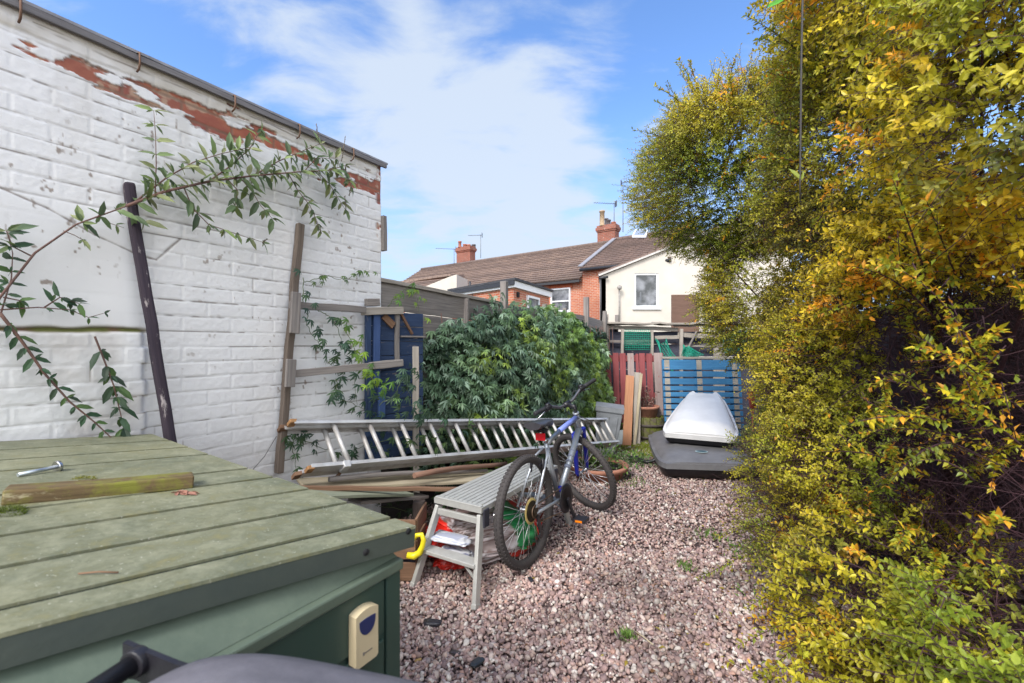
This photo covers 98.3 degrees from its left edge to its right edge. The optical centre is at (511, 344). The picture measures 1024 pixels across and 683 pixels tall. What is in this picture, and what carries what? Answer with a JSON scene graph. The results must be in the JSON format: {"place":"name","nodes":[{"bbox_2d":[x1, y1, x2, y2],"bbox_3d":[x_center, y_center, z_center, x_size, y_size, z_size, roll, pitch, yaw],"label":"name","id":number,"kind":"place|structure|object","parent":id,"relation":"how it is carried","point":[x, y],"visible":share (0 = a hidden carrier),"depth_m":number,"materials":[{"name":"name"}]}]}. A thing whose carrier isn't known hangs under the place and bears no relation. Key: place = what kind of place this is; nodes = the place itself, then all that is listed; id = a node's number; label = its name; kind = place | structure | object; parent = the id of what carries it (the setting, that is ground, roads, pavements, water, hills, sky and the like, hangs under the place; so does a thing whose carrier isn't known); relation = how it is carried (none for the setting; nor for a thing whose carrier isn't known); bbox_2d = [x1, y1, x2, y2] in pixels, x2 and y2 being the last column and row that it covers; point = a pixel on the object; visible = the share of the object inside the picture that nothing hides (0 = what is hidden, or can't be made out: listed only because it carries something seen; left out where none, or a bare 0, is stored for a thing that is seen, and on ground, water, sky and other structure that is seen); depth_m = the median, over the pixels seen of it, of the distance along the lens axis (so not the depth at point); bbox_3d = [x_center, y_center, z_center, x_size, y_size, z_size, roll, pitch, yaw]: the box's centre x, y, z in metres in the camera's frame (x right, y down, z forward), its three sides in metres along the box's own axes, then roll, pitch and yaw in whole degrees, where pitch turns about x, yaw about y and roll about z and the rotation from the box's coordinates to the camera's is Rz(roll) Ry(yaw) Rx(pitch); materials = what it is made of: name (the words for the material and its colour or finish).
{"place":"outdoors","nodes":[
{"label":"outdoors","id":0,"kind":"place"},
{"bbox_2d":[404,233,608,314],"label":"terraced house","id":1,"kind":"structure","parent":0,"point":[558,272],"depth_m":23.81,"materials":[{"name":"brown tile"}]},
{"bbox_2d":[551,287,570,311],"bbox_3d":[2.265,-2.081,20.643,1.048,1.109,0.070,0,0,36],"label":"window","id":2,"kind":"structure","parent":1,"relation":"in","point":[560,295],"depth_m":20.60,"materials":[{"name":"white plastic"}]},
{"bbox_2d":[26,0,1023,310],"label":"sky","id":3,"kind":"structure","parent":0,"point":[508,122],"materials":[{"name":"blue"}]},
{"bbox_2d":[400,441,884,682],"bbox_3d":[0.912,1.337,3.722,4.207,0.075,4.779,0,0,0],"label":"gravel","id":4,"kind":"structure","parent":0,"point":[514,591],"depth_m":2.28,"materials":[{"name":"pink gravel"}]},
{"bbox_2d":[389,502,426,580],"bbox_3d":[-0.735,1.150,2.616,0.408,0.344,0.288,0,0,0],"label":"cardboard box","id":5,"kind":"object","parent":4,"relation":"on","point":[407,570],"visible":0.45,"depth_m":2.47,"materials":[{"name":"brown cardboard"}]},
{"bbox_2d":[403,559,415,561],"bbox_3d":[-0.638,1.316,2.712,0.135,0.053,0.235,0,0,0],"label":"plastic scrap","id":6,"kind":"object","parent":4,"relation":"on","point":[407,560],"visible":0.04,"depth_m":2.65,"materials":[{"name":"black plastic"}]},
{"bbox_2d":[412,347,419,500],"bbox_3d":[-0.685,0.682,3.164,0.056,1.337,0.051,0,0,-17],"label":"short stake","id":7,"kind":"object","parent":4,"relation":"on","point":[415,363],"visible":0.48,"depth_m":3.15,"materials":[{"name":"grey wood"}]},
{"bbox_2d":[406,532,425,559],"bbox_3d":[-0.613,1.192,2.450,0.275,0.307,0.099,0,0,0],"label":"yellow curved handle","id":8,"kind":"object","parent":4,"relation":"on","point":[415,554],"visible":0.38,"depth_m":2.44,"materials":[{"name":"plastic"}]},
{"bbox_2d":[423,618,441,626],"bbox_3d":[-0.383,1.332,2.123,0.092,0.020,0.047,0,0,9],"label":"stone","id":9,"kind":"object","parent":4,"relation":"on","point":[430,622],"visible":1,"depth_m":2.11,"materials":[{"name":"grey stone"}]},
{"bbox_2d":[449,649,460,655],"bbox_3d":[-0.246,1.336,1.920,0.054,0.011,0.026,0,0,18],"label":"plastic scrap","id":10,"kind":"object","parent":4,"relation":"on","point":[452,652],"visible":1,"depth_m":1.92,"materials":[{"name":"grey plastic"}]},
{"bbox_2d":[470,657,484,668],"bbox_3d":[-0.145,1.334,1.860,0.038,0.016,0.080,0,0,40],"label":"plastic scrap","id":11,"kind":"object","parent":4,"relation":"on","point":[476,662],"visible":1,"depth_m":1.85,"materials":[{"name":"grey plastic"}]},
{"bbox_2d":[425,499,541,569],"bbox_3d":[-0.195,1.198,2.844,0.775,0.295,0.440,0,0,-26],"label":"compost bag","id":12,"kind":"object","parent":4,"relation":"on","point":[462,527],"visible":0.43,"depth_m":2.70,"materials":[{"name":"plastic"}]},
{"bbox_2d":[409,462,572,610],"bbox_3d":[-0.058,1.114,2.887,0.448,0.486,1.266,0,0,30],"label":"step bench","id":13,"kind":"object","parent":4,"relation":"on","point":[478,495],"visible":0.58,"depth_m":2.50,"materials":[{"name":"grey paint"}]},
{"bbox_2d":[430,530,472,546],"bbox_3d":[-0.346,1.102,2.516,0.264,0.032,0.116,0,0,27],"label":"plastic pouch","id":14,"kind":"object","parent":13,"relation":"on","point":[450,538],"visible":0.99,"depth_m":2.50,"materials":[{"name":"white plastic"}]},
{"bbox_2d":[442,544,473,556],"bbox_3d":[-0.313,1.173,2.498,0.210,0.037,0.101,0,0,29],"label":"plastic tray","id":15,"kind":"object","parent":13,"relation":"on","point":[458,549],"visible":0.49,"depth_m":2.50,"materials":[{"name":"white plastic"}]},
{"bbox_2d":[493,378,616,570],"bbox_3d":[0.256,0.807,3.080,0.622,1.070,1.508,-4,-2,32],"label":"mountain bike","id":16,"kind":"object","parent":4,"relation":"on","point":[565,490],"visible":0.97,"depth_m":2.92,"materials":[{"name":"metal"}]},
{"bbox_2d":[595,401,623,456],"bbox_3d":[1.144,1.038,5.322,0.330,0.630,0.264,6,5,12],"label":"grey tub","id":17,"kind":"object","parent":4,"relation":"on","point":[612,413],"visible":0.72,"depth_m":5.20,"materials":[{"name":"plastic"}]},
{"bbox_2d":[622,375,633,445],"bbox_3d":[1.581,0.892,6.016,0.115,0.937,0.409,0,0,21],"label":"leaning board","id":18,"kind":"object","parent":4,"relation":"on","point":[628,410],"visible":0.87,"depth_m":6.00,"materials":[{"name":"orange wood"}]},
{"bbox_2d":[616,442,653,457],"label":"moss","id":19,"kind":"object","parent":4,"relation":"on","point":[645,445],"visible":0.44,"depth_m":5.68,"materials":[{"name":"green plant"}]},
{"bbox_2d":[633,373,642,444],"bbox_3d":[1.718,0.878,6.040,0.040,0.954,0.397,0,0,30],"label":"leaning board","id":20,"kind":"object","parent":4,"relation":"on","point":[637,411],"visible":0.87,"depth_m":6.03,"materials":[{"name":"beige wood"}]},
{"bbox_2d":[628,455,655,463],"bbox_3d":[1.622,1.300,4.994,0.638,0.100,0.107,0,0,0],"label":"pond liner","id":21,"kind":"object","parent":4,"relation":"on","point":[648,461],"visible":0.3,"depth_m":4.99,"materials":[{"name":"black plastic"}]},
{"bbox_2d":[633,630,653,644],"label":"straw stalk","id":22,"kind":"object","parent":4,"relation":"on","point":[643,637],"visible":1,"depth_m":2.01,"materials":[{"name":"beige plant"}]},
{"bbox_2d":[511,470,792,682],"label":"leaf litter","id":23,"kind":"object","parent":4,"relation":"on","point":[662,646],"visible":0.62,"depth_m":2.38,"materials":[{"name":"brown plant"}]},
{"bbox_2d":[648,430,762,479],"bbox_3d":[2.058,1.221,5.040,1.000,0.269,1.472,0,0,7],"label":"roof box","id":24,"kind":"object","parent":4,"relation":"on","point":[674,460],"visible":0.62,"depth_m":4.42,"materials":[{"name":"grey plastic"}]},
{"bbox_2d":[663,391,737,447],"bbox_3d":[2.261,0.869,5.271,0.755,0.273,1.269,0,13,26],"label":"white roof box","id":25,"kind":"object","parent":24,"relation":"on","point":[701,419],"visible":0.95,"depth_m":4.87,"materials":[{"name":"plastic"}]},
{"bbox_2d":[606,441,817,642],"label":"weeds","id":26,"kind":"object","parent":4,"relation":"on","point":[627,632],"visible":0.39,"depth_m":2.68,"materials":[{"name":"green plant"}]},
{"bbox_2d":[400,381,1023,682],"bbox_3d":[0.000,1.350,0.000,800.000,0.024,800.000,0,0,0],"label":"ground","id":27,"kind":"structure","parent":0,"point":[754,659],"depth_m":2.56,"materials":[{"name":"gravel"}]},
{"bbox_2d":[0,104,355,299],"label":"buddleia","id":28,"kind":"object","parent":27,"relation":"on","point":[148,197],"visible":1,"depth_m":2.21,"materials":[{"name":"green plant"}]},
{"bbox_2d":[0,0,387,512],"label":"painted brick wall","id":29,"kind":"structure","parent":27,"relation":"on","point":[73,128],"depth_m":2.10,"materials":[{"name":"white brick"}]},
{"bbox_2d":[0,230,138,437],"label":"wall sapling","id":30,"kind":"object","parent":29,"relation":"attached to","point":[108,373],"visible":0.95,"depth_m":1.71,"materials":[{"name":"green plant"}]},
{"bbox_2d":[122,182,176,442],"bbox_3d":[-1.564,0.162,1.970,0.295,1.752,0.055,0,0,-12],"label":"leaning post","id":31,"kind":"object","parent":29,"relation":"attached to","point":[151,323],"visible":0.61,"depth_m":1.95,"materials":[{"name":"brown wood"}]},
{"bbox_2d":[281,430,377,460],"bbox_3d":[-1.144,0.633,2.795,0.141,0.275,0.692,0,0,31],"label":"climber vine","id":32,"kind":"object","parent":29,"relation":"attached to","point":[302,440],"visible":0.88,"depth_m":2.68,"materials":[{"name":"green plant"}]},
{"bbox_2d":[274,223,402,473],"bbox_3d":[-1.070,0.004,2.784,0.164,1.450,0.788,0,0,43],"label":"trellis frame","id":33,"kind":"object","parent":29,"relation":"attached to","point":[290,372],"visible":0.98,"depth_m":2.56,"materials":[{"name":"brown wood"}]},
{"bbox_2d":[253,436,276,469],"bbox_3d":[-1.385,0.672,2.390,0.017,0.304,0.272,0,0,17],"label":"wire","id":34,"kind":"object","parent":33,"relation":"attached to","point":[266,453],"visible":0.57,"depth_m":2.45,"materials":[{"name":"metal"}]},
{"bbox_2d":[284,434,303,477],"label":"climber vine","id":35,"kind":"object","parent":33,"relation":"attached to","point":[290,444],"visible":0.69,"depth_m":2.57,"materials":[{"name":"green plant"}]},
{"bbox_2d":[293,268,344,375],"bbox_3d":[-1.156,-0.113,2.677,0.365,0.639,0.157,0,0,-42],"label":"climber vine","id":36,"kind":"object","parent":33,"relation":"attached to","point":[319,334],"visible":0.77,"depth_m":2.62,"materials":[{"name":"green plant"}]},
{"bbox_2d":[317,310,376,408],"bbox_3d":[-1.031,0.107,2.808,0.133,0.642,0.401,0,0,33],"label":"climber vine","id":37,"kind":"object","parent":33,"relation":"hanging from","point":[345,346],"visible":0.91,"depth_m":2.81,"materials":[{"name":"green plant"}]},
{"bbox_2d":[343,324,400,402],"bbox_3d":[-0.908,0.121,2.812,0.389,0.517,0.205,0,0,0],"label":"climber vine","id":38,"kind":"object","parent":33,"relation":"attached to","point":[359,358],"visible":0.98,"depth_m":2.81,"materials":[{"name":"green plant"}]},
{"bbox_2d":[368,362,432,427],"bbox_3d":[-0.682,0.331,2.861,0.448,0.436,0.229,0,0,-38],"label":"climber vine","id":39,"kind":"object","parent":33,"relation":"attached to","point":[406,377],"visible":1,"depth_m":2.87,"materials":[{"name":"green plant"}]},
{"bbox_2d":[304,270,377,286],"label":"climber vine","id":40,"kind":"object","parent":29,"relation":"attached to","point":[322,277],"visible":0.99,"depth_m":2.83,"materials":[{"name":"green plant"}]},
{"bbox_2d":[326,376,384,419],"bbox_3d":[-1.020,0.382,2.911,0.426,0.362,0.143,0,0,-44],"label":"climber vine","id":41,"kind":"object","parent":29,"relation":"attached to","point":[334,396],"visible":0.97,"depth_m":2.83,"materials":[{"name":"green plant"}]},
{"bbox_2d":[361,298,425,459],"bbox_3d":[-0.845,0.246,3.186,0.070,1.134,0.551,0,0,41],"label":"blue board panel","id":42,"kind":"object","parent":29,"relation":"attached to","point":[399,336],"visible":0.67,"depth_m":3.17,"materials":[{"name":"paint"}]},
{"bbox_2d":[0,434,415,682],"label":"storage box","id":43,"kind":"object","parent":27,"relation":"on","point":[232,558],"visible":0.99,"depth_m":0.83,"materials":[{"name":"green wood"}]},
{"bbox_2d":[0,503,30,516],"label":"moss clump","id":44,"kind":"object","parent":43,"relation":"on","point":[19,506],"visible":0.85,"depth_m":0.94,"materials":[{"name":"green plant"}]},
{"bbox_2d":[16,461,62,476],"bbox_3d":[-1.318,0.352,1.241,0.034,0.034,0.095,0,0,7],"label":"coach bolt","id":45,"kind":"object","parent":43,"relation":"on","point":[57,466],"visible":1,"depth_m":1.25,"materials":[{"name":"metal"}]},
{"bbox_2d":[70,475,97,479],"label":"moss clump","id":46,"kind":"object","parent":43,"relation":"on","point":[83,476],"visible":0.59,"depth_m":1.21,"materials":[{"name":"green plant"}]},
{"bbox_2d":[1,472,193,505],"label":"mossy plank","id":47,"kind":"object","parent":43,"relation":"on","point":[27,493],"visible":1,"depth_m":1.07,"materials":[{"name":"wood"}]},
{"bbox_2d":[78,571,118,574],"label":"twig","id":48,"kind":"object","parent":43,"relation":"on","point":[99,572],"visible":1,"depth_m":0.70,"materials":[{"name":"brown wood"}]},
{"bbox_2d":[171,490,199,495],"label":"dead leaf","id":49,"kind":"object","parent":43,"relation":"on","point":[183,492],"visible":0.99,"depth_m":1.13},
{"bbox_2d":[349,602,377,668],"bbox_3d":[-0.300,0.587,0.899,0.024,0.110,0.055,0,0,32],"label":"alarm box","id":50,"kind":"object","parent":43,"relation":"attached to","point":[363,634],"visible":0.98,"depth_m":0.89,"materials":[{"name":"beige plastic"}]},
{"bbox_2d":[87,640,421,682],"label":"wheelie bin","id":51,"kind":"object","parent":27,"relation":"on","point":[141,663],"visible":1,"depth_m":0.55,"materials":[{"name":"plastic"}]},
{"bbox_2d":[376,485,458,519],"bbox_3d":[-0.554,1.136,2.991,0.691,0.437,0.389,0,0,-44],"label":"pile","id":52,"kind":"object","parent":27,"relation":"on","point":[409,510],"visible":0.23,"depth_m":2.95,"materials":[{"name":"brown wood"}]},
{"bbox_2d":[348,492,428,504],"bbox_3d":[-0.743,0.943,2.724,0.123,0.140,0.541,0,0,33],"label":"split plank","id":53,"kind":"object","parent":52,"relation":"on","point":[369,500],"visible":0.76,"depth_m":2.62,"materials":[{"name":"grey wood"}]},
{"bbox_2d":[308,489,413,498],"bbox_3d":[-0.842,0.843,2.516,0.172,0.162,0.589,0,0,37],"label":"green board","id":54,"kind":"object","parent":53,"relation":"on","point":[349,494],"visible":0.49,"depth_m":2.44,"materials":[{"name":"wood"}]},
{"bbox_2d":[296,473,486,486],"bbox_3d":[-0.620,0.892,2.925,1.432,0.228,0.225,0,0,-37],"label":"pale board","id":55,"kind":"object","parent":53,"relation":"on","point":[410,480],"visible":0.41,"depth_m":2.80,"materials":[{"name":"beige wood"}]},
{"bbox_2d":[412,462,506,477],"bbox_3d":[-0.326,0.875,3.125,0.036,0.157,0.939,0,0,37],"label":"round pole","id":56,"kind":"object","parent":55,"relation":"on","point":[445,470],"visible":0.97,"depth_m":3.02,"materials":[{"name":"wood"}]},
{"bbox_2d":[328,469,487,481],"bbox_3d":[-0.611,0.848,2.901,1.169,0.204,0.031,0,0,-43],"label":"brown pole","id":57,"kind":"object","parent":56,"relation":"on","point":[364,476],"visible":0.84,"depth_m":2.72,"materials":[{"name":"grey wood"}]},
{"bbox_2d":[277,418,619,479],"bbox_3d":[-0.070,0.765,3.634,0.292,0.700,3.374,0,0,44],"label":"extension ladder","id":58,"kind":"object","parent":57,"relation":"on","point":[325,428],"visible":0.9,"depth_m":3.00,"materials":[{"name":"metal"}]},
{"bbox_2d":[301,485,528,491],"bbox_3d":[-0.508,0.868,2.660,1.412,0.256,0.035,0,0,-29],"label":"rusty rail","id":59,"kind":"object","parent":52,"relation":"on","point":[373,488],"visible":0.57,"depth_m":2.51,"materials":[{"name":"brown metal"}]},
{"bbox_2d":[412,499,425,522],"bbox_3d":[-0.576,1.160,2.750,0.072,0.380,0.063,0,0,0],"label":"support leg","id":60,"kind":"object","parent":27,"relation":"on","point":[417,504],"visible":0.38,"depth_m":2.72,"materials":[{"name":"brown wood"}]},
{"bbox_2d":[401,274,467,317],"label":"pale outhouse","id":61,"kind":"structure","parent":27,"relation":"on","point":[449,281],"depth_m":18.38,"materials":[{"name":"white"}]},
{"bbox_2d":[381,278,617,518],"bbox_3d":[0.434,0.341,5.340,0.117,2.018,5.098,0,0,33],"label":"board fence","id":62,"kind":"object","parent":27,"relation":"on","point":[449,305],"visible":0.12,"depth_m":3.73,"materials":[{"name":"grey wood"}]},
{"bbox_2d":[388,282,430,323],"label":"climber vine","id":63,"kind":"object","parent":62,"relation":"attached to","point":[411,291],"visible":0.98,"depth_m":3.33,"materials":[{"name":"green plant"}]},
{"bbox_2d":[369,400,538,469],"bbox_3d":[-0.323,0.737,3.590,1.891,0.737,0.769,0,0,-43],"label":"climber vine","id":64,"kind":"object","parent":62,"relation":"attached to","point":[410,441],"visible":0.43,"depth_m":3.16,"materials":[{"name":"green plant"}]},
{"bbox_2d":[447,277,553,320],"bbox_3d":[-0.411,-0.416,16.298,3.118,3.532,5.159,0,0,-41],"label":"brick extension","id":65,"kind":"object","parent":27,"relation":"on","point":[519,290],"visible":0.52,"depth_m":14.56,"materials":[{"name":"orange brick"}]},
{"bbox_2d":[526,295,539,307],"bbox_3d":[0.718,-1.209,14.948,0.070,0.820,1.057,0,0,25],"label":"window","id":66,"kind":"structure","parent":65,"relation":"in","point":[535,301],"depth_m":14.93,"materials":[{"name":"white plastic"}]},
{"bbox_2d":[406,292,615,494],"bbox_3d":[0.456,0.432,4.957,0.763,1.840,4.086,0,0,37],"label":"climber hedge","id":67,"kind":"object","parent":27,"relation":"on","point":[581,342],"visible":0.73,"depth_m":4.10,"materials":[{"name":"green plant"}]},
{"bbox_2d":[571,443,633,483],"bbox_3d":[0.898,1.166,4.475,0.673,0.368,0.610,0,0,0],"label":"terracotta bowl","id":68,"kind":"object","parent":27,"relation":"on","point":[620,468],"visible":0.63,"depth_m":4.37,"materials":[{"name":"ceramic"}]},
{"bbox_2d":[617,430,622,444],"bbox_3d":[1.414,1.255,5.981,0.227,0.181,0.157,0,0,0],"label":"grey slab","id":69,"kind":"object","parent":27,"relation":"on","point":[620,437],"depth_m":5.97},
{"bbox_2d":[611,447,655,469],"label":"weed plant","id":70,"kind":"object","parent":27,"relation":"on","point":[634,458],"visible":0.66,"depth_m":4.94,"materials":[{"name":"green plant"}]},
{"bbox_2d":[605,353,663,438],"bbox_3d":[1.787,0.744,6.469,0.885,1.241,0.172,0,-7,0],"label":"red pallet","id":71,"kind":"object","parent":27,"relation":"on","point":[640,359],"visible":0.45,"depth_m":6.42,"materials":[{"name":"paint"}]},
{"bbox_2d":[655,338,675,370],"bbox_3d":[2.312,0.175,6.659,0.264,0.551,0.365,0,0,-33],"label":"green netting","id":72,"kind":"object","parent":71,"relation":"hanging from","point":[668,348],"visible":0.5,"depth_m":6.67,"materials":[{"name":"green plastic"}]},
{"bbox_2d":[578,180,696,319],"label":"terraced house","id":73,"kind":"structure","parent":27,"relation":"on","point":[615,250],"depth_m":20.07,"materials":[{"name":"tile"}]},
{"bbox_2d":[632,415,664,441],"bbox_3d":[1.932,1.166,6.295,0.534,0.368,0.521,0,0,0],"label":"barrel planter","id":74,"kind":"object","parent":27,"relation":"on","point":[649,426],"visible":0.38,"depth_m":6.08,"materials":[{"name":"wood"}]},
{"bbox_2d":[641,386,659,419],"bbox_3d":[1.891,0.815,6.300,0.406,0.480,0.406,0,0,0],"label":"terracotta pot","id":75,"kind":"object","parent":74,"relation":"on","point":[649,411],"visible":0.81,"depth_m":6.17,"materials":[{"name":"ceramic"}]},
{"bbox_2d":[671,295,698,356],"bbox_3d":[5.680,-0.143,14.525,0.900,2.986,0.050,0,0,0],"label":"brown panel fence","id":76,"kind":"object","parent":27,"relation":"on","point":[680,306],"visible":0.23,"depth_m":14.50,"materials":[{"name":"brown wood"}]},
{"bbox_2d":[602,310,784,429],"bbox_3d":[3.875,0.450,7.020,5.450,1.984,0.370,0,0,0],"label":"patched fence","id":77,"kind":"object","parent":27,"relation":"on","point":[677,341],"visible":0.21,"depth_m":7.02,"materials":[{"name":"grey wood"}]},
{"bbox_2d":[625,332,650,349],"bbox_3d":[1.962,-0.074,6.900,0.411,0.312,0.030,0,0,0],"label":"green netting","id":78,"kind":"object","parent":77,"relation":"attached to","point":[636,339],"visible":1,"depth_m":6.90,"materials":[{"name":"green plastic"}]},
{"bbox_2d":[681,345,703,356],"bbox_3d":[2.733,0.094,6.723,0.332,0.194,0.110,0,0,0],"label":"green netting","id":79,"kind":"object","parent":77,"relation":"attached to","point":[686,349],"visible":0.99,"depth_m":6.72,"materials":[{"name":"green plastic"}]},
{"bbox_2d":[598,207,790,356],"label":"rendered house","id":80,"kind":"structure","parent":27,"relation":"on","point":[642,288],"depth_m":17.50,"materials":[{"name":"white paint"}]},
{"bbox_2d":[632,273,660,308],"bbox_3d":[5.312,-2.107,17.512,1.110,1.435,0.165,0,0,0],"label":"window","id":81,"kind":"structure","parent":80,"relation":"in","point":[645,283],"depth_m":17.57,"materials":[{"name":"white plastic"}]},
{"bbox_2d":[661,357,743,439],"bbox_3d":[2.631,0.756,6.145,1.060,1.172,0.116,0,-8,3],"label":"blue pallet","id":82,"kind":"object","parent":27,"relation":"on","point":[697,365],"visible":0.7,"depth_m":6.13,"materials":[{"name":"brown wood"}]},
{"bbox_2d":[748,390,755,457],"bbox_3d":[2.382,1.042,4.400,0.078,1.173,0.060,0,0,0],"label":"red stake","id":83,"kind":"object","parent":27,"relation":"on","point":[751,405],"visible":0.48,"depth_m":4.39,"materials":[{"name":"paint"}]},
{"bbox_2d":[614,0,1023,631],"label":"overhanging hedge","id":84,"kind":"object","parent":27,"relation":"on","point":[920,228],"visible":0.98,"depth_m":2.01,"materials":[{"name":"yellow plant"}]},
{"bbox_2d":[766,0,803,201],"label":"hanging stem","id":85,"kind":"object","parent":84,"relation":"hanging from","point":[795,173],"visible":1,"depth_m":1.35,"materials":[{"name":"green plant"}]},
{"bbox_2d":[696,368,1023,682],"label":"spreading shrub","id":86,"kind":"object","parent":27,"relation":"on","point":[824,644],"visible":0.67,"depth_m":1.65,"materials":[{"name":"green plant"}]},
{"bbox_2d":[807,294,1023,541],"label":"hedge fence","id":87,"kind":"object","parent":27,"relation":"on","point":[935,465],"visible":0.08,"depth_m":3.72,"materials":[{"name":"green plant"}]}
]}

